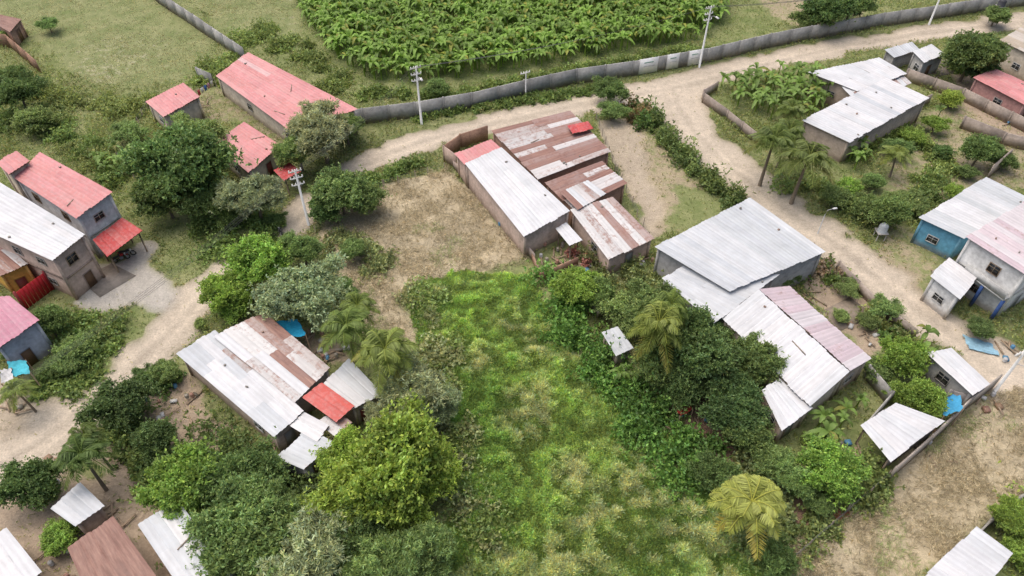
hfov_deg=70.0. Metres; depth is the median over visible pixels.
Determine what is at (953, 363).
roof
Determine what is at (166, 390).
weedy bushes
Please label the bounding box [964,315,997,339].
shrub
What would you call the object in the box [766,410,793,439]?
windows and doors
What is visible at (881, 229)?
water tank
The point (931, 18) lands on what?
utility pole
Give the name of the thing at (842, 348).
roof
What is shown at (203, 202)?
tree
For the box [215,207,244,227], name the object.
shrub
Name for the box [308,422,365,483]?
tree
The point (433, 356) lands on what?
weedy bushes
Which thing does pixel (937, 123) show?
shrub
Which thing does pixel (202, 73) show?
panels
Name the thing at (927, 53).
roof
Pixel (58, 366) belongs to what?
shrub
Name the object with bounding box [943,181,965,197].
shrub
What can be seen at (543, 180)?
walls
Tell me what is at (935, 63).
walls
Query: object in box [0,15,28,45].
rusty shed
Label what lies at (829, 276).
garden hedge
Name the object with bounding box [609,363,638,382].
banana grove
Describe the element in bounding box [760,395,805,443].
walls
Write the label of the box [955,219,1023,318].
walls
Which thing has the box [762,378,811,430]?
roof
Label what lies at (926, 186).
weedy bushes
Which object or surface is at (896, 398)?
shrub
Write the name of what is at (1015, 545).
shrub
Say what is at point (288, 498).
tree
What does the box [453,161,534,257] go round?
panels
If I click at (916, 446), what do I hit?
debris pile
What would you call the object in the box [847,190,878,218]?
shrub
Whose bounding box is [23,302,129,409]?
weedy bushes
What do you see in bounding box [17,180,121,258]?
walls
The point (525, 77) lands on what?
short pole
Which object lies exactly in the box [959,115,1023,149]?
panels
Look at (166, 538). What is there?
roof
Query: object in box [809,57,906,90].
roof
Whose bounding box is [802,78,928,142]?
roof
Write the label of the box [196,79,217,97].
laundry line
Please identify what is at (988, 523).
panels
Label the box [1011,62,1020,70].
windows and doors
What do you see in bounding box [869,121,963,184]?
weedy bushes
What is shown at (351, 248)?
shrub
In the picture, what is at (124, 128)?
shrub
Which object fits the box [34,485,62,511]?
shrub
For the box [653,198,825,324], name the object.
grey warehouse
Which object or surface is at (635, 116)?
flowering hedge
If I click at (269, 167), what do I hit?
windows and doors
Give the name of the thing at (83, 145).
weedy bushes
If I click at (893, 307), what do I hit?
shrub
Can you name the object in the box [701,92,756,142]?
panels
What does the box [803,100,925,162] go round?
walls
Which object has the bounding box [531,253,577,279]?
panels
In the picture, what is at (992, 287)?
house balcony
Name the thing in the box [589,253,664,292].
weedy bushes
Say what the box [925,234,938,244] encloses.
windows and doors
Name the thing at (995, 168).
panels
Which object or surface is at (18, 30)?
windows and doors
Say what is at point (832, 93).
windows and doors
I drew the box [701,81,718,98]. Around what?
panels
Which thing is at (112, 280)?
concrete patio
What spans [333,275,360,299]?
shrub
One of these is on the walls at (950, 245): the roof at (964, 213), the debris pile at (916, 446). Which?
the roof at (964, 213)
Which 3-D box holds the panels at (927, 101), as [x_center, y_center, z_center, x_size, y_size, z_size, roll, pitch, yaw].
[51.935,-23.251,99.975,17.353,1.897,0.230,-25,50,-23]
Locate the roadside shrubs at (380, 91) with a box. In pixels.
[349,42,711,102]
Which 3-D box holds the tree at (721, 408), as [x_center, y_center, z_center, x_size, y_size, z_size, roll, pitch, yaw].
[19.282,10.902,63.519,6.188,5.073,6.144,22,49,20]
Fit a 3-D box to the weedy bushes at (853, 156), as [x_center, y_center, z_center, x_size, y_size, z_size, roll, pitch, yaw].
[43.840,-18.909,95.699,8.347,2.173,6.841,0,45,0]
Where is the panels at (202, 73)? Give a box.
[195,67,214,85]
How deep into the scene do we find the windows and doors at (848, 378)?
67.25 m
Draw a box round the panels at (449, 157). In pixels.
[442,145,456,165]
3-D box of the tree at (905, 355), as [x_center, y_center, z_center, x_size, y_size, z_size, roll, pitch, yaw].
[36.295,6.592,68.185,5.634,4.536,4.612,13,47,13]
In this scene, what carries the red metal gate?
on the ground at (654, 212)
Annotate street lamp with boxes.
[817,207,837,233]
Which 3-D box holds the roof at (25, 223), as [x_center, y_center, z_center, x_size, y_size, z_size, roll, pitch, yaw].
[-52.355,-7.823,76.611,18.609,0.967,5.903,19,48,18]
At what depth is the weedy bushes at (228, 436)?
63.37 m
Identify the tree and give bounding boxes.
[0,69,51,109]
[0,378,38,413]
[0,453,69,511]
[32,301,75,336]
[51,431,121,491]
[67,422,114,468]
[73,375,171,431]
[114,115,258,203]
[123,169,194,219]
[128,417,180,463]
[129,435,226,521]
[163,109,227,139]
[175,179,230,218]
[177,468,282,573]
[185,527,215,574]
[186,442,256,512]
[189,504,314,575]
[194,267,254,312]
[209,171,286,219]
[217,426,300,505]
[218,231,292,287]
[245,250,352,331]
[248,475,309,525]
[253,500,353,575]
[270,134,311,171]
[272,247,297,273]
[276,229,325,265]
[282,96,354,163]
[290,451,414,533]
[305,162,376,214]
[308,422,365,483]
[317,306,374,367]
[318,500,398,575]
[326,387,455,524]
[335,531,401,575]
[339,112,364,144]
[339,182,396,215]
[339,291,380,337]
[350,327,418,394]
[362,395,397,425]
[371,348,451,417]
[376,518,458,575]
[381,495,440,535]
[416,435,467,504]
[426,382,463,425]
[547,264,603,314]
[586,274,616,310]
[593,289,645,334]
[618,276,690,321]
[625,301,682,379]
[629,344,689,391]
[643,302,720,364]
[646,288,689,329]
[659,368,707,414]
[665,326,748,400]
[676,444,743,493]
[695,383,772,438]
[706,473,786,560]
[712,320,735,342]
[718,410,776,465]
[725,371,764,401]
[727,329,790,383]
[742,123,796,186]
[750,442,798,479]
[754,530,803,575]
[771,118,806,169]
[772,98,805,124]
[772,453,817,501]
[773,139,839,204]
[793,0,859,28]
[794,432,873,511]
[845,0,880,19]
[865,194,919,224]
[871,333,934,378]
[877,144,912,177]
[888,375,952,422]
[939,27,1012,81]
[958,132,1005,166]
[986,493,1023,537]
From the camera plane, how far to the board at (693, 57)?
110.72 m
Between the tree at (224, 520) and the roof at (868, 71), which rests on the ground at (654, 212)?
the tree at (224, 520)
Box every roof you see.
[0,151,28,173]
[0,183,84,260]
[0,247,27,275]
[15,152,111,218]
[68,517,155,575]
[138,506,233,575]
[216,52,356,128]
[454,139,499,164]
[465,147,569,235]
[491,111,610,178]
[545,161,626,208]
[560,180,605,209]
[570,197,654,259]
[722,290,849,405]
[759,286,871,370]
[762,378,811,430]
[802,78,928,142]
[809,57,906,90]
[842,76,910,95]
[885,42,918,57]
[913,44,941,62]
[919,177,1023,238]
[928,348,989,394]
[931,257,975,298]
[966,201,1023,272]
[1000,25,1023,51]
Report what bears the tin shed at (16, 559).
on the ground at (654, 212)
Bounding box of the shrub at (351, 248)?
[338,238,366,261]
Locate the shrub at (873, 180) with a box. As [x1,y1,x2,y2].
[856,172,887,188]
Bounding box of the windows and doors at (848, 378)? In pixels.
[842,372,853,384]
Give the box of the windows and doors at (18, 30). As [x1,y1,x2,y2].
[0,27,24,41]
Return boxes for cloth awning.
[0,367,26,401]
[6,359,40,391]
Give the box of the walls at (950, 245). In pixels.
[910,194,1015,258]
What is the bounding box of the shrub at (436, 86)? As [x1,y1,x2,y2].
[421,77,449,96]
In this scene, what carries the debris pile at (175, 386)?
on the ground at (654, 212)
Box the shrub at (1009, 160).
[992,151,1020,169]
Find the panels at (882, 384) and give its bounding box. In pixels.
[863,364,895,417]
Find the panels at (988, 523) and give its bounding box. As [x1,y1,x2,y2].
[981,493,1023,529]
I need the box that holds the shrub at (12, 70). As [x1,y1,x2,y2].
[0,62,30,79]
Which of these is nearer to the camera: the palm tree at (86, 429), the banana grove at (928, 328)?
the palm tree at (86, 429)
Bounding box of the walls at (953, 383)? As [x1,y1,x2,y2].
[919,356,971,404]
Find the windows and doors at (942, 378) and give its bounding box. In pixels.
[934,370,950,386]
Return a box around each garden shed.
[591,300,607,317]
[602,326,632,365]
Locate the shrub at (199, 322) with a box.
[193,317,207,328]
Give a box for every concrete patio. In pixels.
[91,263,135,296]
[820,297,864,330]
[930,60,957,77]
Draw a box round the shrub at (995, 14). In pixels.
[983,5,1013,26]
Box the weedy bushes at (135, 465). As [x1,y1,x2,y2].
[90,398,200,570]
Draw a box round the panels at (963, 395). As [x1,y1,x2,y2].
[947,389,971,403]
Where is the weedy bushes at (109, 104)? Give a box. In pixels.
[3,68,160,122]
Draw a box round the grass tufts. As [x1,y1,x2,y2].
[0,0,1023,575]
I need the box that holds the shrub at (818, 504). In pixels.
[803,491,837,517]
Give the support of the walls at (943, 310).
on the ground at (654, 212)
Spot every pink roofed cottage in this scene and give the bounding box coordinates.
[0,296,52,375]
[146,83,204,126]
[220,122,278,178]
[970,69,1023,116]
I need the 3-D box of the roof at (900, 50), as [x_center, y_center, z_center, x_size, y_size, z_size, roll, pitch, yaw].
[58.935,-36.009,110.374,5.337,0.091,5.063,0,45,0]
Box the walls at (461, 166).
[457,157,466,186]
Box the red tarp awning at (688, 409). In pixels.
[670,404,692,419]
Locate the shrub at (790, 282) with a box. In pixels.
[783,275,801,285]
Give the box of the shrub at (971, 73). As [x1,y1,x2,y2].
[960,62,1003,79]
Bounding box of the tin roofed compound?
[176,313,379,479]
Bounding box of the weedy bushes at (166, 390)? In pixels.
[143,369,186,401]
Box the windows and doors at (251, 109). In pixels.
[246,102,288,137]
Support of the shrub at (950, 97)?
on the ground at (654, 212)
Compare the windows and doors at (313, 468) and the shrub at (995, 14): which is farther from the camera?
the shrub at (995, 14)
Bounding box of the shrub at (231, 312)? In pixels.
[217,297,252,324]
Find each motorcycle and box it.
[112,251,130,262]
[117,247,135,255]
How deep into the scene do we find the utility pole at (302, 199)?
81.20 m
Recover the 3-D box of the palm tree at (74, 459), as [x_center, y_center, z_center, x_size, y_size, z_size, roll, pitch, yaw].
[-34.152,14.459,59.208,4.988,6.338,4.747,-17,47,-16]
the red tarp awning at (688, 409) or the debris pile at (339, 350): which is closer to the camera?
the red tarp awning at (688, 409)
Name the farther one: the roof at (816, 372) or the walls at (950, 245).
the walls at (950, 245)
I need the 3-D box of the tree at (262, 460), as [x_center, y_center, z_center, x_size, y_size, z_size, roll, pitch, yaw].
[-20.376,15.683,58.713,6.257,5.112,7.187,-26,50,-23]
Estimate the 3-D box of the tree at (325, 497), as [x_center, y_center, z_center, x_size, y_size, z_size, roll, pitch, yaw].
[-11.819,16.366,56.905,9.834,6.803,6.868,-3,45,-3]
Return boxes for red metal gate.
[12,271,54,308]
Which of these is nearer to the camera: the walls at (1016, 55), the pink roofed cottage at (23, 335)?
the pink roofed cottage at (23, 335)
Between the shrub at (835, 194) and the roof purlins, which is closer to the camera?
the roof purlins
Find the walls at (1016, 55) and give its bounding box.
[997,41,1023,80]
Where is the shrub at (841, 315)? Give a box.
[832,307,849,322]
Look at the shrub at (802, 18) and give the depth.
117.91 m
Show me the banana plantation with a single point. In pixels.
(348, 13)
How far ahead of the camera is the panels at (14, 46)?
112.71 m
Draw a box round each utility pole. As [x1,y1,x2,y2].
[288,167,309,225]
[410,65,422,124]
[698,6,718,67]
[928,0,939,24]
[993,350,1023,391]
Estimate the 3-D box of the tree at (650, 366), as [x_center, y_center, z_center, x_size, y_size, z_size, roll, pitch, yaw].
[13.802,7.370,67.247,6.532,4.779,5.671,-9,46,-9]
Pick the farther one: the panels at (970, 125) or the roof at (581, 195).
the panels at (970, 125)
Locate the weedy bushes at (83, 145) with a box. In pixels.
[0,95,142,190]
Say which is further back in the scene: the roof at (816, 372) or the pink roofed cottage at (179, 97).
the pink roofed cottage at (179, 97)
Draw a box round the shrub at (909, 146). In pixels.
[879,137,918,156]
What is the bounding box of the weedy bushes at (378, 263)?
[316,223,401,284]
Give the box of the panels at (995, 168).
[987,149,1013,177]
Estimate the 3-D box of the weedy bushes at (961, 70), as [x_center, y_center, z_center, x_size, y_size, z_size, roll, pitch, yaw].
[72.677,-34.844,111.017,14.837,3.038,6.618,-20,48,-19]
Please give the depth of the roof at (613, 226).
80.04 m
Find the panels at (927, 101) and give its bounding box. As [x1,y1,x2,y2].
[924,94,932,105]
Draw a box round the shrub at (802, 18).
[787,8,825,26]
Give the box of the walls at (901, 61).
[883,51,913,67]
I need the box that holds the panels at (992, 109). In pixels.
[905,68,1023,131]
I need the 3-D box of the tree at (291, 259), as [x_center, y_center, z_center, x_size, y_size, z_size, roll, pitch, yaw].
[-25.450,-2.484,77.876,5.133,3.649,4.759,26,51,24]
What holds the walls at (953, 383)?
on the ground at (654, 212)
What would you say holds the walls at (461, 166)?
on the ground at (654, 212)
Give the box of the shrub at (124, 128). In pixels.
[105,117,152,142]
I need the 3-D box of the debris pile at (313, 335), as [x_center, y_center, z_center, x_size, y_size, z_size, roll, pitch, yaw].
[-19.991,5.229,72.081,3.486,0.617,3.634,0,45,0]
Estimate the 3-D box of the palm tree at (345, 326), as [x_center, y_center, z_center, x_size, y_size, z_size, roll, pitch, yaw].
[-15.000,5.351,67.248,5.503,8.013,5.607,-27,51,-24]
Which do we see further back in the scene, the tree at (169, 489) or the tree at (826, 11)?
the tree at (826, 11)
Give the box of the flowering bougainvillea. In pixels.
[564,239,598,267]
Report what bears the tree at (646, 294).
on the ground at (654, 212)
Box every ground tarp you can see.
[963,334,999,355]
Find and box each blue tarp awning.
[275,319,310,350]
[934,394,963,429]
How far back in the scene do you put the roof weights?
67.01 m
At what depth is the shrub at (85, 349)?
69.38 m
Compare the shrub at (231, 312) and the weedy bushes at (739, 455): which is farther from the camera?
the shrub at (231, 312)
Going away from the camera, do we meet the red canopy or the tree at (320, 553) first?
the tree at (320, 553)
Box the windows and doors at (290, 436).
[253,420,297,446]
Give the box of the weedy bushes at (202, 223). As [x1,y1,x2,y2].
[185,208,286,265]
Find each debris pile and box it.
[0,387,31,414]
[33,549,74,575]
[43,454,59,483]
[76,507,118,537]
[103,501,135,527]
[145,382,181,402]
[155,390,201,425]
[296,329,324,354]
[313,337,344,360]
[323,341,358,362]
[539,241,566,264]
[550,247,576,267]
[637,257,653,264]
[666,406,701,429]
[796,284,827,305]
[839,439,881,463]
[847,321,879,346]
[913,429,957,468]
[975,391,1004,414]
[994,339,1019,361]
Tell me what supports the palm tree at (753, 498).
on the ground at (654, 212)
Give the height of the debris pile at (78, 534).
0.616 m
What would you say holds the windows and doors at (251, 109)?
attached to the walls at (257, 113)
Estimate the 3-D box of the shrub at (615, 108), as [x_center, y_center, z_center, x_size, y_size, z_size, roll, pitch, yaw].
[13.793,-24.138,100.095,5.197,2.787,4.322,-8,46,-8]
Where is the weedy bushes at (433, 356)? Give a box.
[391,274,533,575]
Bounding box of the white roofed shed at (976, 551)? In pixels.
[925,526,1012,575]
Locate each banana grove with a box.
[87,140,139,175]
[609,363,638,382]
[719,59,833,119]
[800,392,869,442]
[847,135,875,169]
[917,324,939,365]
[932,105,946,116]
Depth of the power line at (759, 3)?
107.32 m
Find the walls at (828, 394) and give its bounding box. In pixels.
[724,321,841,417]
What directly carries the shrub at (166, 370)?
on the ground at (654, 212)
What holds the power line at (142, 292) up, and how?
attached to the utility pole at (302, 199)
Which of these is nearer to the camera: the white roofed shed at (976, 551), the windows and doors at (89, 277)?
the white roofed shed at (976, 551)
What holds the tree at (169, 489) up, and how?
on the ground at (654, 212)
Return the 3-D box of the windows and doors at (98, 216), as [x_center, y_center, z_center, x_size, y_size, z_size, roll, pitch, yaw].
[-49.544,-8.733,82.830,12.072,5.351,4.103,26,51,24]
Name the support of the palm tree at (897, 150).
on the ground at (654, 212)
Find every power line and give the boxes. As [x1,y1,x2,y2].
[2,170,296,392]
[289,66,417,171]
[413,6,712,67]
[707,0,807,7]
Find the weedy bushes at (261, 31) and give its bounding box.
[180,16,360,94]
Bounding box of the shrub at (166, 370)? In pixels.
[145,358,182,384]
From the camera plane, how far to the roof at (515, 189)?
83.64 m
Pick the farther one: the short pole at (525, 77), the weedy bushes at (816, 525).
the short pole at (525, 77)
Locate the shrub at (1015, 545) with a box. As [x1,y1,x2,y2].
[995,532,1023,571]
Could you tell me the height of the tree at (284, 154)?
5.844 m
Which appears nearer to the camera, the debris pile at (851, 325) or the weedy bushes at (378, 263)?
the debris pile at (851, 325)
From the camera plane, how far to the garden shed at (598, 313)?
74.47 m
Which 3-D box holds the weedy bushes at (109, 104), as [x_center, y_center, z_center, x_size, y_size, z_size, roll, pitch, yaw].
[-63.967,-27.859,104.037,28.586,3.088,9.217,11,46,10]
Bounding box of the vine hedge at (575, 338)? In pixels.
[516,258,713,519]
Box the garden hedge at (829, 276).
[798,237,861,296]
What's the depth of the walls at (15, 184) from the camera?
82.27 m
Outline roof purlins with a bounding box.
[761,291,848,369]
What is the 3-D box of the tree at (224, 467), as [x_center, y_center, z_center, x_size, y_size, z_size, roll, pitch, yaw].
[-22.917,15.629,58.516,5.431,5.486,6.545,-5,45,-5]
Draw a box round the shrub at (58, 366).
[33,352,83,376]
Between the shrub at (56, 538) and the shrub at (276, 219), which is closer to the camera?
the shrub at (56, 538)
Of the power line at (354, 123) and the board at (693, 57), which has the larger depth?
the board at (693, 57)
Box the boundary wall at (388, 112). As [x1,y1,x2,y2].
[354,0,1023,123]
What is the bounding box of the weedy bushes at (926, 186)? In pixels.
[766,166,957,231]
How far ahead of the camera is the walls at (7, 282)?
75.81 m
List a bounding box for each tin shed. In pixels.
[0,528,41,575]
[50,482,108,534]
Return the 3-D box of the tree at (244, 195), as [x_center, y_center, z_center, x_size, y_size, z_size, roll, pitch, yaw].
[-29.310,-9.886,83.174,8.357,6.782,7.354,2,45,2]
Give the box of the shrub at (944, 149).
[932,142,958,158]
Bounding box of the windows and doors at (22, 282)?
[14,275,30,291]
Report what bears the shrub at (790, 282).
on the ground at (654, 212)
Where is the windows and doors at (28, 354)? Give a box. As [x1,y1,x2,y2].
[19,346,39,367]
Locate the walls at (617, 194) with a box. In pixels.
[547,185,623,227]
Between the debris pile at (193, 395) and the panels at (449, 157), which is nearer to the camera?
the debris pile at (193, 395)
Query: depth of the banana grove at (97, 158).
91.34 m
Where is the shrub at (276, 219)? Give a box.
[261,211,288,228]
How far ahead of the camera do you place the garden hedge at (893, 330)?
72.58 m
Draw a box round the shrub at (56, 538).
[37,516,81,562]
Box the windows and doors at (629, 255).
[591,240,633,266]
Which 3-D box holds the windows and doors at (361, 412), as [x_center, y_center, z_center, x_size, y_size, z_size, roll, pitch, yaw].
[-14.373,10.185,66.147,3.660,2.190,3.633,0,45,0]
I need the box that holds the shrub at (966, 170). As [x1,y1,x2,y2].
[952,163,983,178]
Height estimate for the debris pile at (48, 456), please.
0.711 m
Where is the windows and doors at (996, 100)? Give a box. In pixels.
[992,97,1023,116]
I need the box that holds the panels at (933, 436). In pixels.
[888,374,1002,478]
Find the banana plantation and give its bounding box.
[296,0,730,82]
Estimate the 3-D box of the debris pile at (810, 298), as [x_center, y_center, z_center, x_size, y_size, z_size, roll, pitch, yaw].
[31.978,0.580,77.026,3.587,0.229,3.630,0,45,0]
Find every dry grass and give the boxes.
[306,162,528,345]
[788,383,1023,575]
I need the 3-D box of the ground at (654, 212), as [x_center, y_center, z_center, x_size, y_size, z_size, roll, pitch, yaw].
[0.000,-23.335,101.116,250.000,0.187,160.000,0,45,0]
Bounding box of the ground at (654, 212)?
[0,0,1023,575]
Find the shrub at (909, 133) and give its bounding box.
[896,125,928,142]
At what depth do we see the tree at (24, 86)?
99.05 m
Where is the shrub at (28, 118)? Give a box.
[9,104,62,134]
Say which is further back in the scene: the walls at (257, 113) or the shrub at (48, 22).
the shrub at (48, 22)
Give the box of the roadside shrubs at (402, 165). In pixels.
[355,154,430,188]
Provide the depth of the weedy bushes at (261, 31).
112.44 m
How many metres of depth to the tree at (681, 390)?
64.09 m
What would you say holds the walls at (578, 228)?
on the ground at (654, 212)
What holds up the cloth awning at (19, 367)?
on the ground at (654, 212)
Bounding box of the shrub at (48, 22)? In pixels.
[34,15,59,32]
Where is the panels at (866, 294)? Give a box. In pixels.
[835,260,918,336]
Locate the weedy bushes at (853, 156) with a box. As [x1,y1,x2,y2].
[846,145,878,162]
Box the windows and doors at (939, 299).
[931,291,958,308]
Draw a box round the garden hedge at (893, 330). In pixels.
[855,299,937,348]
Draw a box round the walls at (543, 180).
[493,126,608,188]
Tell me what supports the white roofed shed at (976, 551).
on the ground at (654, 212)
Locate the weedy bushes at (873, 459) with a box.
[801,425,887,505]
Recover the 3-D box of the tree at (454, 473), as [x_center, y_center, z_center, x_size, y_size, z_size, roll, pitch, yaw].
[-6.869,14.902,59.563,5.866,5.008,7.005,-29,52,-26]
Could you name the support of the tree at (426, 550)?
on the ground at (654, 212)
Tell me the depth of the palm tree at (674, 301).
65.78 m
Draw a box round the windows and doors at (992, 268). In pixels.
[969,262,1022,310]
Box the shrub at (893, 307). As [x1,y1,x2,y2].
[866,291,906,318]
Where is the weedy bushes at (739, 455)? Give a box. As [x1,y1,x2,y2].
[710,426,801,575]
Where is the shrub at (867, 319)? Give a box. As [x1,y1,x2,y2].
[855,310,881,330]
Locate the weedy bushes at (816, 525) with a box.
[767,465,905,570]
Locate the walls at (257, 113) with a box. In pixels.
[218,78,357,138]
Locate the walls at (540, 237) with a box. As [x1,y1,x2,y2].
[466,166,568,256]
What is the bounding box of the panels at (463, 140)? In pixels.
[445,125,487,151]
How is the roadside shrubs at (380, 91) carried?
on the ground at (654, 212)
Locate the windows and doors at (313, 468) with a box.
[311,463,318,477]
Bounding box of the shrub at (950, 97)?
[936,87,965,107]
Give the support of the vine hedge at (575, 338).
on the ground at (654, 212)
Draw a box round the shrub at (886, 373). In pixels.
[862,353,897,383]
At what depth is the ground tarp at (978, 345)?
71.90 m
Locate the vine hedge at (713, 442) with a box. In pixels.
[610,372,732,466]
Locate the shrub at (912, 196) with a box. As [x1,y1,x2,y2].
[882,187,930,212]
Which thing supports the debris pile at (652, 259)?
on the ground at (654, 212)
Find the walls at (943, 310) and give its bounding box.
[920,278,963,318]
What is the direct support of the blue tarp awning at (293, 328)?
on the ground at (654, 212)
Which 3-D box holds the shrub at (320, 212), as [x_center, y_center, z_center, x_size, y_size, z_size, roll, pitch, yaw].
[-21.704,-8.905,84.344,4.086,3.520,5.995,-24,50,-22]
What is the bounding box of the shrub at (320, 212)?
[306,197,342,222]
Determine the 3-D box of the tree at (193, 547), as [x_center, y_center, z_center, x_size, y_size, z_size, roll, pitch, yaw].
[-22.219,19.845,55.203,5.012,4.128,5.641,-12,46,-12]
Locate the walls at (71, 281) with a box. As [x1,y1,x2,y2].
[0,236,105,299]
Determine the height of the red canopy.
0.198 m
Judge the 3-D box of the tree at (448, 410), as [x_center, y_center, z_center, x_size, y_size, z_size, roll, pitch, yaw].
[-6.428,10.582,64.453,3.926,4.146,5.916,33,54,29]
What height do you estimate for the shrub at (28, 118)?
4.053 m
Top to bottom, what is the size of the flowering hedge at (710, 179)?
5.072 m
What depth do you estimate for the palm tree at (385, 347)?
62.05 m
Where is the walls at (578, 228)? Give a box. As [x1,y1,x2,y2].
[572,214,650,271]
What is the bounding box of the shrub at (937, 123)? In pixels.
[917,113,953,132]
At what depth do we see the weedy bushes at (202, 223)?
83.36 m
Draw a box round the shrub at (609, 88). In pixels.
[591,74,631,100]
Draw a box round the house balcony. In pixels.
[965,264,1009,320]
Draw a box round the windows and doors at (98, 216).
[31,192,105,222]
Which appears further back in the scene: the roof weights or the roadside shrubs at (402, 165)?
the roadside shrubs at (402, 165)
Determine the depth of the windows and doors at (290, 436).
63.43 m
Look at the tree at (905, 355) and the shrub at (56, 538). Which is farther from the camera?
the tree at (905, 355)
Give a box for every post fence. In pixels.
[115,101,147,176]
[314,163,444,232]
[596,112,649,232]
[794,469,891,555]
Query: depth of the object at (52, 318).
70.91 m
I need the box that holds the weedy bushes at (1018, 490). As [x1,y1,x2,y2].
[986,460,1023,575]
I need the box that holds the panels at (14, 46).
[0,34,41,73]
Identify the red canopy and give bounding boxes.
[567,121,592,133]
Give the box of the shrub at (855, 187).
[836,175,863,194]
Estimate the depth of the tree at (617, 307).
71.35 m
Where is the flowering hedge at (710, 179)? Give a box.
[638,94,756,209]
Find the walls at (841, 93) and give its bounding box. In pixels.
[806,67,904,104]
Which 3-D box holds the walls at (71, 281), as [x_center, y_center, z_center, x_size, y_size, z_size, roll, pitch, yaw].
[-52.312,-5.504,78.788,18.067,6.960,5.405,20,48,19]
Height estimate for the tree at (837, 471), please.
5.008 m
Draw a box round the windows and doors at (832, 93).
[828,90,834,98]
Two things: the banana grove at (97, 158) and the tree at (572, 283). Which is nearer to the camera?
the tree at (572, 283)
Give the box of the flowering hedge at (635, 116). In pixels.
[611,87,665,131]
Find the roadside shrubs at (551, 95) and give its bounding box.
[410,81,595,124]
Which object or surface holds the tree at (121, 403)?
on the ground at (654, 212)
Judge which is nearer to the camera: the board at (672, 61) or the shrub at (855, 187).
the shrub at (855, 187)
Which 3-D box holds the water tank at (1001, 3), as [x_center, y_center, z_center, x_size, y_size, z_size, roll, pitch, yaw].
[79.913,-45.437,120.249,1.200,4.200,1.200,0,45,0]
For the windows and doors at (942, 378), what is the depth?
67.26 m
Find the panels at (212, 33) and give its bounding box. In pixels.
[155,0,244,55]
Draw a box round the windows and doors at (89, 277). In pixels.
[10,244,97,288]
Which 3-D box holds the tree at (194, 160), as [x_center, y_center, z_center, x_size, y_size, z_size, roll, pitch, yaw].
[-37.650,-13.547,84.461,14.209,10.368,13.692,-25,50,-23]
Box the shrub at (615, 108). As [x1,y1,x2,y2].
[596,99,632,120]
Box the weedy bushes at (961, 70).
[941,60,967,76]
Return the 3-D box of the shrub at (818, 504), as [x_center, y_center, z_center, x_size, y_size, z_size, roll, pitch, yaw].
[24.755,17.519,58.921,2.812,2.025,2.463,14,47,13]
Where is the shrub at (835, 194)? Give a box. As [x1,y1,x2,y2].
[819,181,851,207]
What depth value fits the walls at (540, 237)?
82.18 m
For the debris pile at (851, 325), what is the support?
on the ground at (654, 212)
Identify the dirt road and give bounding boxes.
[0,11,1023,481]
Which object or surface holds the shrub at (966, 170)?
on the ground at (654, 212)
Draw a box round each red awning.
[93,218,147,272]
[274,162,301,195]
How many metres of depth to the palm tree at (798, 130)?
88.80 m
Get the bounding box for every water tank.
[873,222,888,240]
[988,0,1006,24]
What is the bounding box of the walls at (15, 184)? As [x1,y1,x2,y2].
[2,163,29,199]
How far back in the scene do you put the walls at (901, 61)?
110.49 m
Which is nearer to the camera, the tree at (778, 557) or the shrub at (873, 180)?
the tree at (778, 557)
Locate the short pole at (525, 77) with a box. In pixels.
[520,70,529,91]
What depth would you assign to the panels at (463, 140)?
95.54 m
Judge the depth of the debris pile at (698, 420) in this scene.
65.68 m
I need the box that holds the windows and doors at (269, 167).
[234,160,273,175]
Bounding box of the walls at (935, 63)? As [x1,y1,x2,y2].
[907,53,941,74]
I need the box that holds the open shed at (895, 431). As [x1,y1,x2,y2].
[855,403,944,467]
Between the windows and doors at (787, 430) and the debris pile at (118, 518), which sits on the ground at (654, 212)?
the debris pile at (118, 518)
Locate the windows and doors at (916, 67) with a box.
[913,62,931,74]
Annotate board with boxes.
[638,56,658,73]
[665,53,679,69]
[687,49,701,65]
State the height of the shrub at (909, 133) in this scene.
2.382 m
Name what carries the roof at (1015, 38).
on the walls at (1016, 55)
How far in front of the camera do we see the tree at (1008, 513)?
56.64 m
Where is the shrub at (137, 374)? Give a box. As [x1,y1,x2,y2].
[131,362,152,382]
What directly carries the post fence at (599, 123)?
on the ground at (654, 212)
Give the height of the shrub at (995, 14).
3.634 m
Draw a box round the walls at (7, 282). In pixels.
[0,264,36,297]
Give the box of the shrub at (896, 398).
[881,376,903,404]
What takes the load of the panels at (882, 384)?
on the ground at (654, 212)
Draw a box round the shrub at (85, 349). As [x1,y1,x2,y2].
[48,328,97,363]
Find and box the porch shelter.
[556,222,581,259]
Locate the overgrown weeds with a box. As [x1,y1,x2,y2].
[397,267,763,575]
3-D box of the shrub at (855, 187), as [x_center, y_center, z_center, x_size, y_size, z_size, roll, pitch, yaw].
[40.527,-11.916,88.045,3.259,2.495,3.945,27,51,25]
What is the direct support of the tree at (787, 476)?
on the ground at (654, 212)
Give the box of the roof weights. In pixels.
[763,305,805,354]
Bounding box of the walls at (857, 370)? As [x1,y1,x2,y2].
[765,295,865,395]
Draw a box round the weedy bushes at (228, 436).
[169,399,332,512]
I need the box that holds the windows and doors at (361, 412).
[359,408,366,423]
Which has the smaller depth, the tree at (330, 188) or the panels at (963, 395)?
the panels at (963, 395)
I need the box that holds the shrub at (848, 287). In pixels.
[832,277,860,298]
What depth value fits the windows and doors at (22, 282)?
76.33 m

